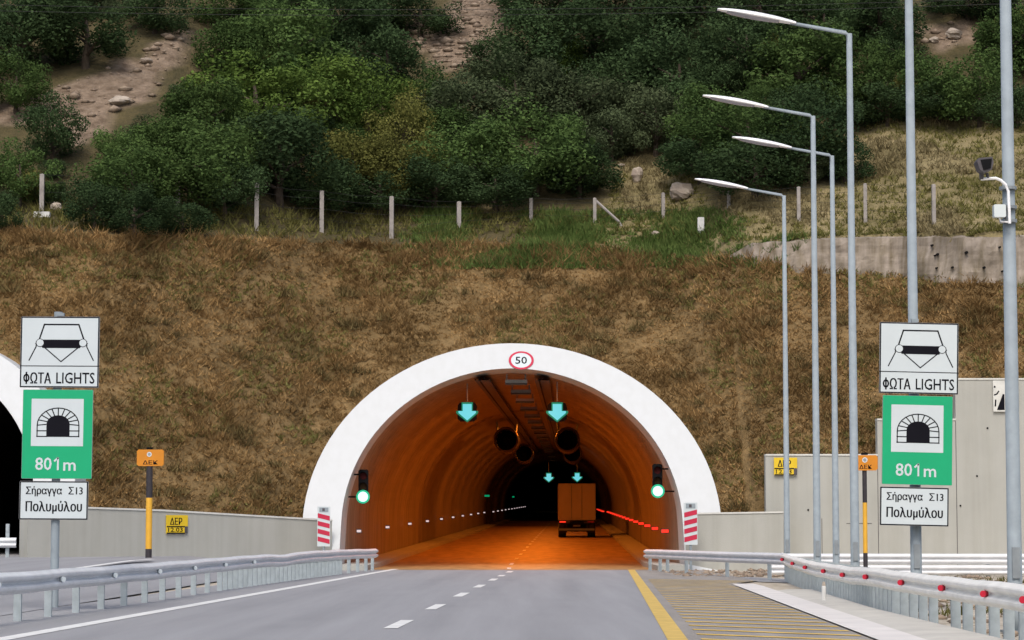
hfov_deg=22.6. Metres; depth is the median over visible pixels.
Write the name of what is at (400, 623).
lane dashes
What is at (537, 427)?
ceiling luminaire
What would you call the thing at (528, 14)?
overhead cable
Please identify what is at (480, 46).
hillside tree
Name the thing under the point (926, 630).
sloping kerb
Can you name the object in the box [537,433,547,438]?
ceiling luminaire
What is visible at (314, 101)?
shrub
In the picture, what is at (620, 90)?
hillside tree
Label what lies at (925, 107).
hillside tree
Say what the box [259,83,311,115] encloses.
shrub
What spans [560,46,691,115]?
hillside tree
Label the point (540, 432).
ceiling luminaire
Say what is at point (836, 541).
access door
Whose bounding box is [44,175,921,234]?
wire fence
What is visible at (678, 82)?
hillside tree
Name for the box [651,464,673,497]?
traffic light
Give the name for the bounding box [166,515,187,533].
hydrant sign
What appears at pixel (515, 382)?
ceiling luminaire
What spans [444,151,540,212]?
hillside tree
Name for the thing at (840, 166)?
hillside tree
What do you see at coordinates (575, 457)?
jet fan
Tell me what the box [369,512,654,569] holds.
tunnel road
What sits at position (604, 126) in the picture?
shrub
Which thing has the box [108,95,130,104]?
boulder
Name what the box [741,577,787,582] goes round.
apron path
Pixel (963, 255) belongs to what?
rock wall
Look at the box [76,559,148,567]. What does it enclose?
opposite edge line
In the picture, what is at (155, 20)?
hillside tree
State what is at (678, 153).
hillside tree
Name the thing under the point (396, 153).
hillside tree
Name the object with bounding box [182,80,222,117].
shrub
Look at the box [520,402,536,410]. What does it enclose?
ceiling luminaire
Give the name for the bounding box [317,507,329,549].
hazard marker
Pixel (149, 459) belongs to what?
marker post
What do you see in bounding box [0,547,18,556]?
opposite tunnel road
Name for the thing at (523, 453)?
jet fan
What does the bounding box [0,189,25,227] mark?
shrub
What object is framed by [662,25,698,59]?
shrub
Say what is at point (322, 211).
fence post
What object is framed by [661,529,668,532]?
marker light
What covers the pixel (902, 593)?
guard rail
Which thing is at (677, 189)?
boulder
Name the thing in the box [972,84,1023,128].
hillside tree
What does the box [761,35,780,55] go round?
shrub
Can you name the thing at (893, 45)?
shrub
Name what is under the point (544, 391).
cable tray
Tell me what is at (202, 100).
hillside tree
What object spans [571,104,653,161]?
hillside tree
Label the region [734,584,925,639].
gutter channel
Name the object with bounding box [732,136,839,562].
street lamp
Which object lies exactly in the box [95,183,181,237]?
hillside tree
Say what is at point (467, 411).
lane signal
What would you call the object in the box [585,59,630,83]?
shrub
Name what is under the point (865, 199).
fence post
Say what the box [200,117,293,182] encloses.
hillside tree
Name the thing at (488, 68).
hillside tree
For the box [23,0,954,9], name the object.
overhead cable
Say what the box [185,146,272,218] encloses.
hillside tree
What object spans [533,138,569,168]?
shrub
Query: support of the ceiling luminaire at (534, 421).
attached to the road tunnel at (414, 446)
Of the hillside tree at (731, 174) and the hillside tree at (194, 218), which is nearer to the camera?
the hillside tree at (194, 218)
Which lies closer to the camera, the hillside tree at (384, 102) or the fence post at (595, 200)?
the fence post at (595, 200)
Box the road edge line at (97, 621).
[0,569,396,639]
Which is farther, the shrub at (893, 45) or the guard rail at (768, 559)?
the shrub at (893, 45)
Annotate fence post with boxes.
[34,174,50,217]
[254,183,258,230]
[320,190,323,232]
[389,196,393,238]
[457,201,460,227]
[529,198,532,222]
[593,198,622,225]
[661,193,664,217]
[727,193,730,207]
[797,186,800,220]
[863,183,866,221]
[931,184,935,222]
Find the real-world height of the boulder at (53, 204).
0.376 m
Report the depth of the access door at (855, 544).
54.57 m
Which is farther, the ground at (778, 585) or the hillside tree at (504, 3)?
the hillside tree at (504, 3)
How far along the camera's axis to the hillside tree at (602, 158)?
111.54 m
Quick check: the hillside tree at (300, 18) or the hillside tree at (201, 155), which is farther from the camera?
the hillside tree at (300, 18)
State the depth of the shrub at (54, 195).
101.27 m
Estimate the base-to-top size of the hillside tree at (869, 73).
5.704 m
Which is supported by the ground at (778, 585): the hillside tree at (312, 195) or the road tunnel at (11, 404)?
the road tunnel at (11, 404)
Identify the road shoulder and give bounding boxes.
[635,570,872,639]
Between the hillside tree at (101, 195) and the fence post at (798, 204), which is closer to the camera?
the hillside tree at (101, 195)
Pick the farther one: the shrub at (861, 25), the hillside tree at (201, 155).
the shrub at (861, 25)
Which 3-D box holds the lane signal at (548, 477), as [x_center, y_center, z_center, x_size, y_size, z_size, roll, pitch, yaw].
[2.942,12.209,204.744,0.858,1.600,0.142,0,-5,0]
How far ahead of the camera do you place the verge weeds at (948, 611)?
41.63 m
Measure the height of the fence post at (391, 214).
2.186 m
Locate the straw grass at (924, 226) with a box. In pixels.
[615,115,1023,241]
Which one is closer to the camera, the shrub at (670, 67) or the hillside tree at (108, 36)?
the hillside tree at (108, 36)
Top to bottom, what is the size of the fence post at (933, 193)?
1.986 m
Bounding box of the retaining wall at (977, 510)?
[764,378,1023,564]
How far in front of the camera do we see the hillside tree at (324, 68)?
115.81 m
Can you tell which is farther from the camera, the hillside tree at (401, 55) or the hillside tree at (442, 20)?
the hillside tree at (442, 20)
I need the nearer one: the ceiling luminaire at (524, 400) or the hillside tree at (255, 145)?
the hillside tree at (255, 145)
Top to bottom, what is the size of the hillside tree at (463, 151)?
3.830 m
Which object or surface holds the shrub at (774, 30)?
on the hillside
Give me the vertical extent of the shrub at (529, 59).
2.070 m
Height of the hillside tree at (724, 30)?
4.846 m
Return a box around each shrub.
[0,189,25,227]
[1,42,43,66]
[8,169,48,202]
[32,180,71,204]
[37,158,71,179]
[86,178,123,197]
[94,128,134,160]
[99,0,132,17]
[128,113,169,136]
[135,167,172,200]
[163,79,198,107]
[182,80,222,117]
[220,140,272,177]
[221,54,275,88]
[223,5,259,21]
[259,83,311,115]
[282,86,332,122]
[292,34,328,65]
[310,115,337,135]
[330,123,370,149]
[339,78,383,108]
[362,48,395,65]
[429,127,481,159]
[430,147,455,184]
[478,96,506,119]
[492,71,519,90]
[518,54,551,79]
[531,123,558,135]
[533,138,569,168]
[552,31,591,82]
[562,162,609,191]
[583,123,636,146]
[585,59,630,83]
[658,56,690,85]
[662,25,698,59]
[664,104,705,138]
[692,60,744,96]
[720,58,758,94]
[731,23,779,52]
[734,77,777,116]
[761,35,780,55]
[764,160,799,178]
[766,83,819,115]
[793,149,834,182]
[796,0,847,24]
[812,19,857,52]
[827,0,856,17]
[841,7,890,41]
[865,54,890,78]
[870,28,931,70]
[889,72,938,104]
[973,30,996,47]
[987,28,1023,65]
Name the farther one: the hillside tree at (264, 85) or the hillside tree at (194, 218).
the hillside tree at (264, 85)
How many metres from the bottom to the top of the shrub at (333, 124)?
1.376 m
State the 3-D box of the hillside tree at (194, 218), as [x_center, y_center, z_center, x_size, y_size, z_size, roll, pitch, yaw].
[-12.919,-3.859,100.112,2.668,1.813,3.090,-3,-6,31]
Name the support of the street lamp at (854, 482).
on the ground at (778, 585)
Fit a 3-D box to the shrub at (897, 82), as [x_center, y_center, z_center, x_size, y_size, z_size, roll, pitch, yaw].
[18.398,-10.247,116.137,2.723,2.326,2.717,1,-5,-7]
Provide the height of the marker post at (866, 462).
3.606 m
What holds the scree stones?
on the hillside
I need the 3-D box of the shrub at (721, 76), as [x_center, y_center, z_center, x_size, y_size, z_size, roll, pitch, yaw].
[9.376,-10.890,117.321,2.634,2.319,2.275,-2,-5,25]
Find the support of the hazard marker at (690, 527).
on the road shoulder
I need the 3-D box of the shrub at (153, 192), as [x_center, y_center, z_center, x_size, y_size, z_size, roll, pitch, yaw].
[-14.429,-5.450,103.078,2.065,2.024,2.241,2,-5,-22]
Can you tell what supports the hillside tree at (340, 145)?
on the hillside
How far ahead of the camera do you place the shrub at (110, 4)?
119.67 m
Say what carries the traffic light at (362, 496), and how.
attached to the road tunnel at (414, 446)
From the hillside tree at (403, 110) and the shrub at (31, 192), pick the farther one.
the hillside tree at (403, 110)
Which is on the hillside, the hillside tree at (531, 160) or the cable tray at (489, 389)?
the hillside tree at (531, 160)
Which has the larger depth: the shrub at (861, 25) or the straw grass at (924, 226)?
the shrub at (861, 25)
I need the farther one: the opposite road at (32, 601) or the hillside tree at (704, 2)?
the hillside tree at (704, 2)
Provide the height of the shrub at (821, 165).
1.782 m
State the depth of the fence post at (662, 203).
109.74 m
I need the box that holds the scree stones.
[12,0,966,144]
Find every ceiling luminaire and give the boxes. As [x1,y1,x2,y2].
[505,374,526,384]
[511,385,530,394]
[516,394,533,402]
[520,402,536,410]
[524,410,539,417]
[528,417,541,423]
[531,423,544,428]
[534,428,546,433]
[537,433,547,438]
[539,439,549,442]
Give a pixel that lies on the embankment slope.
(194, 340)
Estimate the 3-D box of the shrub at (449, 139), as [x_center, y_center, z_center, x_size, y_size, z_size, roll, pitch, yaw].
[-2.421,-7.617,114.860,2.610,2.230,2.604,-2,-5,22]
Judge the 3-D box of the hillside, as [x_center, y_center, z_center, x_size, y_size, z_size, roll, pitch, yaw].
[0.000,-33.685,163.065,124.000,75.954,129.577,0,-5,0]
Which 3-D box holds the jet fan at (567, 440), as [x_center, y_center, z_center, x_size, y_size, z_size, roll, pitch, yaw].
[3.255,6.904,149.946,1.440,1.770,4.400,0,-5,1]
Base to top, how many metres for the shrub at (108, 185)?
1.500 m
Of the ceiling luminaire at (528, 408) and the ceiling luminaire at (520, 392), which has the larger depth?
the ceiling luminaire at (528, 408)
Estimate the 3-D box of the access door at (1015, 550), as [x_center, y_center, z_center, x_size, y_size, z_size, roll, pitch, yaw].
[6.490,3.126,32.954,0.100,0.400,0.030,0,-5,0]
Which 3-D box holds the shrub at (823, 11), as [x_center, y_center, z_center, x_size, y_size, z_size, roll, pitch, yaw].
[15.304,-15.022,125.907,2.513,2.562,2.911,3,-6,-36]
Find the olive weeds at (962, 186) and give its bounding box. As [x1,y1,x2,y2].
[0,121,1023,243]
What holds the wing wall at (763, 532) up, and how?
on the ground at (778, 585)
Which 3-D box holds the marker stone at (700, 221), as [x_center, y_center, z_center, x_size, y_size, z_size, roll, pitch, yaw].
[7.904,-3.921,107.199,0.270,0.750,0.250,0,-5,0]
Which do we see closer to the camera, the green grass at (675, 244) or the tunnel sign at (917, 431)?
the tunnel sign at (917, 431)
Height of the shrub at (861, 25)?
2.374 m
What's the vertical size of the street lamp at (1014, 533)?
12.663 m
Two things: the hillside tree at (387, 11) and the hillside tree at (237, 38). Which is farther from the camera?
the hillside tree at (387, 11)
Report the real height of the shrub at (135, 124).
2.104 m
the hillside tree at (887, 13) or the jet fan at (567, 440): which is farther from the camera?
the jet fan at (567, 440)
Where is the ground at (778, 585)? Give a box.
[58,571,1023,639]
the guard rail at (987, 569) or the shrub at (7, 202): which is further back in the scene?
the shrub at (7, 202)
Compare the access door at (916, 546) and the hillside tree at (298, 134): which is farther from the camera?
the hillside tree at (298, 134)
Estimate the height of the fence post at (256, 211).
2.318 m
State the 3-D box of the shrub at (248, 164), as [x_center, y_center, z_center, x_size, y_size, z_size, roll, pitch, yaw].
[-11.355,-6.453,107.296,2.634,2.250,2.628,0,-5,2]
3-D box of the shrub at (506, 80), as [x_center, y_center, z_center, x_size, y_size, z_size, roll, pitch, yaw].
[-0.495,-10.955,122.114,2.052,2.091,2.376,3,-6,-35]
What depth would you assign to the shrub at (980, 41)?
121.05 m
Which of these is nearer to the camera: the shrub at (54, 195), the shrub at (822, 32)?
the shrub at (54, 195)
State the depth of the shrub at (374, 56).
125.58 m
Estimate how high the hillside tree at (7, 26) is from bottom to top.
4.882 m
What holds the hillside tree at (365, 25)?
on the hillside
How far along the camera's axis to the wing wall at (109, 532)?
85.45 m
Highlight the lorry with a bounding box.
[558,484,595,536]
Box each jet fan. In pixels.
[494,421,519,453]
[514,439,533,463]
[555,422,579,453]
[563,444,581,463]
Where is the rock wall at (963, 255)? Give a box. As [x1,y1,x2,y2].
[730,235,1023,286]
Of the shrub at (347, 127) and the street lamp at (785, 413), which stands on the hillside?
the shrub at (347, 127)
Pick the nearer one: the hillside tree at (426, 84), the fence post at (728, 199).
the fence post at (728, 199)
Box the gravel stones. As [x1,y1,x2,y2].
[656,568,1023,636]
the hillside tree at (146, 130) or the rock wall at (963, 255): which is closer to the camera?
the rock wall at (963, 255)
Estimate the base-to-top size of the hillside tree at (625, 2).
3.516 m
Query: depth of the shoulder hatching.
39.21 m
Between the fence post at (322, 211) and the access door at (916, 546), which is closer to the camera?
the access door at (916, 546)
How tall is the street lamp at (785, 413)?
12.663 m
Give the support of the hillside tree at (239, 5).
on the hillside
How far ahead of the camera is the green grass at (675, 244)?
106.79 m
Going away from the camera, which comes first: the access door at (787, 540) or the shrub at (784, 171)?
the access door at (787, 540)
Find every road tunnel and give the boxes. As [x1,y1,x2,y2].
[0,353,85,546]
[303,343,719,570]
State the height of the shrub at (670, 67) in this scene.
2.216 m
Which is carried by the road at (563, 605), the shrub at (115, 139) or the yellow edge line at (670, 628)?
the yellow edge line at (670, 628)
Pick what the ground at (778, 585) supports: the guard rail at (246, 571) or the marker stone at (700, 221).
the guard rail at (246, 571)
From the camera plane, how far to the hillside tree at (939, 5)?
123.53 m
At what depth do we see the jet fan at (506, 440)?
149.91 m
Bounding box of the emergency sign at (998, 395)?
[993,380,1004,411]
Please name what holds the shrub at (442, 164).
on the hillside
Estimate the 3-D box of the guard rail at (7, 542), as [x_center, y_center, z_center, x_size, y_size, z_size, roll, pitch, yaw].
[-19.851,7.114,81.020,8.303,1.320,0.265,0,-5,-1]
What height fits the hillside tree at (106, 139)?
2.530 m
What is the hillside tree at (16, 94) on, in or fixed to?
on the hillside
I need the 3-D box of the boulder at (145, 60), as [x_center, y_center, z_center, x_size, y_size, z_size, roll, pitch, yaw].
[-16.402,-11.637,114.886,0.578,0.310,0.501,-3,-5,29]
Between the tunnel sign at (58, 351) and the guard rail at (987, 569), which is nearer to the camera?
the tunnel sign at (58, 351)
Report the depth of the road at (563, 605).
41.44 m
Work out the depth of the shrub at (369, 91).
119.99 m
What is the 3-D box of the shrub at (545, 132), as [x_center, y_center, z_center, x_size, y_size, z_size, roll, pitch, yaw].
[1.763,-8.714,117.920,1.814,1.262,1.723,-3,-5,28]
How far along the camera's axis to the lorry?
172.54 m
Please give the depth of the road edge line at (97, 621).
40.71 m
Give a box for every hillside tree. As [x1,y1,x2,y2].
[0,0,83,77]
[0,44,57,113]
[0,136,65,206]
[5,0,121,9]
[9,0,140,68]
[11,90,90,162]
[55,176,131,231]
[67,140,189,210]
[90,125,154,170]
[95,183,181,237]
[102,0,203,34]
[124,112,211,169]
[141,107,265,207]
[154,199,220,235]
[157,73,253,151]
[178,47,339,140]
[182,0,292,35]
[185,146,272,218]
[187,15,297,83]
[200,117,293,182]
[207,105,356,206]
[216,0,349,83]
[244,50,384,126]
[263,0,326,15]
[266,0,396,70]
[283,146,361,215]
[301,127,405,199]
[324,57,419,134]
[330,23,447,99]
[335,0,417,29]
[337,168,425,215]
[360,80,446,149]
[363,128,444,208]
[379,0,465,38]
[388,68,456,115]
[390,153,485,208]
[395,68,517,133]
[402,117,534,190]
[411,102,473,148]
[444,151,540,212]
[451,36,567,130]
[462,25,524,86]
[462,92,599,197]
[474,0,594,82]
[486,0,610,18]
[518,0,649,71]
[519,62,622,137]
[537,140,624,198]
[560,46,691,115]
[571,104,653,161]
[574,0,720,81]
[581,76,664,130]
[589,0,645,14]
[614,17,740,107]
[615,80,688,156]
[634,0,743,26]
[653,134,737,184]
[658,79,759,155]
[681,98,808,171]
[687,0,803,89]
[688,129,817,198]
[699,0,810,35]
[740,17,860,113]
[740,81,828,123]
[760,74,865,176]
[761,0,884,54]
[797,17,895,122]
[816,134,876,182]
[838,0,931,49]
[844,80,924,126]
[886,44,950,100]
[887,77,994,122]
[920,0,1020,20]
[928,50,1023,127]
[956,0,1023,19]
[966,0,1023,82]
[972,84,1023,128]
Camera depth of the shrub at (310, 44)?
121.43 m
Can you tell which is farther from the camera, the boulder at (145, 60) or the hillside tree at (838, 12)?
the hillside tree at (838, 12)
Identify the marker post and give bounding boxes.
[137,447,163,557]
[858,453,877,566]
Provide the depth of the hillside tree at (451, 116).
114.65 m
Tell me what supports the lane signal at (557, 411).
hanging from the road tunnel at (414, 446)
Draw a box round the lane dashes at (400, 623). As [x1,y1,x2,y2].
[384,571,512,627]
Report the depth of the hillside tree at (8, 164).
101.04 m
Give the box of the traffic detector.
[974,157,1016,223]
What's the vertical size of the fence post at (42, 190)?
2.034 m
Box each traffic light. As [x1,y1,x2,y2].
[348,469,369,503]
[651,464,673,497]
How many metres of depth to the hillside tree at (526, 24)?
123.47 m
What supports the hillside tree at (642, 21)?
on the hillside
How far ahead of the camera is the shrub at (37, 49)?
114.31 m
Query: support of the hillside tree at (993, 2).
on the hillside
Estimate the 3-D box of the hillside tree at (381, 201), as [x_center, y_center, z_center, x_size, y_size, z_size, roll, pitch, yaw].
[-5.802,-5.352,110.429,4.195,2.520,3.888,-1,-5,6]
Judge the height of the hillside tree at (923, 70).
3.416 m
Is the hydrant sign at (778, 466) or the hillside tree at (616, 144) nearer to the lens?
the hydrant sign at (778, 466)
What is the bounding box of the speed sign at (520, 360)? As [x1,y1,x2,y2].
[509,351,533,369]
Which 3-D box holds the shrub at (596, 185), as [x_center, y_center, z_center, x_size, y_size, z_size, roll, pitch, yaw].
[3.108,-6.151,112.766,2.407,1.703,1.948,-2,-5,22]
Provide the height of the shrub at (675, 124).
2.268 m
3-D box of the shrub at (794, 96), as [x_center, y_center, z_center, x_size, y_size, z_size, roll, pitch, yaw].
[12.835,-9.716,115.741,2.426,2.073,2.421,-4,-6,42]
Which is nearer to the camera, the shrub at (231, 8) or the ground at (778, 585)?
the ground at (778, 585)
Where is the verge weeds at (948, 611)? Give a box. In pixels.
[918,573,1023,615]
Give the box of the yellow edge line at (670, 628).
[628,570,687,639]
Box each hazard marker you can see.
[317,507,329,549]
[684,503,697,569]
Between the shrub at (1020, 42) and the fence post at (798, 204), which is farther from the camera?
the shrub at (1020, 42)
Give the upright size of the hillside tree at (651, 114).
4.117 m
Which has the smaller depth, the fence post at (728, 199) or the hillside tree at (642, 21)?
the fence post at (728, 199)
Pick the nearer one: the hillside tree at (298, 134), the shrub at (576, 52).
the hillside tree at (298, 134)
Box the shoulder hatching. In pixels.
[651,579,860,639]
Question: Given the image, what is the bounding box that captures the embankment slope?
[0,230,1023,517]
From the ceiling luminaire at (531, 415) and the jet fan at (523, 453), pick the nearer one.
the ceiling luminaire at (531, 415)
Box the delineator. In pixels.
[822,582,825,599]
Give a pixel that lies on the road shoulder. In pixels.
(648, 577)
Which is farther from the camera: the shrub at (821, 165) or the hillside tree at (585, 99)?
the hillside tree at (585, 99)
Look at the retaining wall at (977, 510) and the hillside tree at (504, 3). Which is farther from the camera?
the hillside tree at (504, 3)
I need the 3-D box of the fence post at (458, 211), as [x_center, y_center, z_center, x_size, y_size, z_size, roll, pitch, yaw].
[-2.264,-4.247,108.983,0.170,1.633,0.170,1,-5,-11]
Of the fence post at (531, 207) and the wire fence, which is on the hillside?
the fence post at (531, 207)
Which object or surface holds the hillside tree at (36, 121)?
on the hillside
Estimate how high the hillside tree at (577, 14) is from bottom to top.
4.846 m
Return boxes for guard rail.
[0,524,15,556]
[0,549,377,620]
[643,549,783,579]
[772,554,1023,576]
[780,553,1023,639]
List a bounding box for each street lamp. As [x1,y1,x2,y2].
[695,178,789,553]
[703,95,820,560]
[717,8,859,565]
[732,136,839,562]
[905,0,928,609]
[1000,0,1021,632]
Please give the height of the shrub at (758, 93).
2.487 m
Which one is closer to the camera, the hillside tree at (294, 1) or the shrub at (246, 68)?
the shrub at (246, 68)
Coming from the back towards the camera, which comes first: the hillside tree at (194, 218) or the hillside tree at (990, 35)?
the hillside tree at (990, 35)
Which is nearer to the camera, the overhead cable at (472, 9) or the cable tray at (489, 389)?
the overhead cable at (472, 9)
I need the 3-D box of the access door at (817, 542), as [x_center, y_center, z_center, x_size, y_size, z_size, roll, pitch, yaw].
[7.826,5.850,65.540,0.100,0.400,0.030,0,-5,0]
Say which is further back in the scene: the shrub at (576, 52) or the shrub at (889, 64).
the shrub at (576, 52)
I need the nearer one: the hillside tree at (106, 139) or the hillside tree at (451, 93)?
the hillside tree at (106, 139)
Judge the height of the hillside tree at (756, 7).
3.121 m
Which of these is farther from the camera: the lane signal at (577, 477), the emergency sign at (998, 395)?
the lane signal at (577, 477)
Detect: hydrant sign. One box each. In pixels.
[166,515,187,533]
[774,458,796,474]
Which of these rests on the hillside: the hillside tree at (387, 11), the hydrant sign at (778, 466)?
the hillside tree at (387, 11)
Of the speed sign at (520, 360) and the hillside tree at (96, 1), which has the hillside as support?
the hillside tree at (96, 1)
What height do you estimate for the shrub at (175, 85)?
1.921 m
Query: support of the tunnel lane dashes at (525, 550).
on the tunnel road at (503, 546)
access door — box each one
[786,539,788,551]
[816,541,819,555]
[835,540,837,553]
[853,542,857,560]
[914,544,919,567]
[1012,547,1019,577]
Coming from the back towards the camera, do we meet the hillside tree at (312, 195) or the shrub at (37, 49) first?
the shrub at (37, 49)
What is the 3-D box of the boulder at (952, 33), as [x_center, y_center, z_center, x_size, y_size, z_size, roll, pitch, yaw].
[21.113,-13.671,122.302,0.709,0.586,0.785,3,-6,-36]
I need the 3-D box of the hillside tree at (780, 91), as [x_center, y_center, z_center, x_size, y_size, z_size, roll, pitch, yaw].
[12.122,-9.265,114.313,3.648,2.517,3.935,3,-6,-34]
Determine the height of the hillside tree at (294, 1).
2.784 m
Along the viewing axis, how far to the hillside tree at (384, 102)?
116.33 m
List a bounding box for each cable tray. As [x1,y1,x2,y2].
[475,377,539,452]
[535,377,561,452]
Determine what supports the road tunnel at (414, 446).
on the ground at (778, 585)
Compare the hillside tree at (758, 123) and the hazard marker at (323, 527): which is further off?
the hillside tree at (758, 123)
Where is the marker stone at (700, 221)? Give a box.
[697,217,703,232]
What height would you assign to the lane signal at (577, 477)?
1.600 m
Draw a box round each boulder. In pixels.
[50,202,61,210]
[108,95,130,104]
[140,57,152,63]
[631,167,642,182]
[670,182,694,200]
[929,36,938,42]
[945,28,961,39]
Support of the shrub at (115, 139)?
on the hillside
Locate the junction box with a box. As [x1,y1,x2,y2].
[992,204,1007,222]
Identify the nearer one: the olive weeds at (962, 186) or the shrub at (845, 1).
the olive weeds at (962, 186)
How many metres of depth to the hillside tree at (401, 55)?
121.28 m
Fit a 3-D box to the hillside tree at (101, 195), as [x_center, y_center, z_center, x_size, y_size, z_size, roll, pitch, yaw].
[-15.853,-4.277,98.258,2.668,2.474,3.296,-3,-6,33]
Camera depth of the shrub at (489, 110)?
118.95 m
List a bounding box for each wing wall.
[19,507,332,557]
[686,511,783,570]
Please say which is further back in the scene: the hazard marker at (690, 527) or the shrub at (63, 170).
the shrub at (63, 170)
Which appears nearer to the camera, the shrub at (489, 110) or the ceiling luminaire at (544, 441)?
the shrub at (489, 110)
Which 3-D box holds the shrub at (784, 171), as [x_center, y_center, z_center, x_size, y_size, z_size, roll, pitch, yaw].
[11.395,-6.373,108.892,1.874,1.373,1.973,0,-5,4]
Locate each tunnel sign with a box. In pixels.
[19,312,99,607]
[879,319,958,526]
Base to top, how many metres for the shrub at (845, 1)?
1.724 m
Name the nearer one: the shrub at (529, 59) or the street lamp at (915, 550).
the street lamp at (915, 550)
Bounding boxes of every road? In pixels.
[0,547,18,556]
[0,556,222,615]
[0,570,667,639]
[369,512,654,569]
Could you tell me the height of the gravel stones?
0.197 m
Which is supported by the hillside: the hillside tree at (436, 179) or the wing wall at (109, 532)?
the hillside tree at (436, 179)
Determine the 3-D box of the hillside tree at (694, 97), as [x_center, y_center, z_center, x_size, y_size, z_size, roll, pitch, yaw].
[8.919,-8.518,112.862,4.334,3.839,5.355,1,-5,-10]
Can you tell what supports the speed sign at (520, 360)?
attached to the road tunnel at (414, 446)
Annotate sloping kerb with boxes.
[777,589,1006,639]
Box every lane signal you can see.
[456,384,477,421]
[543,463,553,481]
[546,382,567,421]
[572,472,582,481]
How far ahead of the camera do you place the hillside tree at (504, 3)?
130.01 m
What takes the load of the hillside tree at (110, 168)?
on the hillside
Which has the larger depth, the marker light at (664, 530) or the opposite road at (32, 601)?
the marker light at (664, 530)
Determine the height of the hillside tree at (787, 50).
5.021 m
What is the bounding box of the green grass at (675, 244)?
[396,202,809,269]
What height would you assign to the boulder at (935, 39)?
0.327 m
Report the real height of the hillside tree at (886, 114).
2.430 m
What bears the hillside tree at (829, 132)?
on the hillside
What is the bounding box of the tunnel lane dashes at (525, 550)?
[507,523,549,568]
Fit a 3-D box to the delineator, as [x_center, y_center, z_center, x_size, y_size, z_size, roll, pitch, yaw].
[5.514,4.792,45.258,0.080,0.330,0.080,0,-5,0]
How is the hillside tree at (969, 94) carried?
on the hillside
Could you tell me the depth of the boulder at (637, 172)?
113.28 m
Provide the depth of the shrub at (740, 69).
116.98 m
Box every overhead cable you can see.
[20,3,1014,15]
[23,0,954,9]
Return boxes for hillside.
[0,0,1023,274]

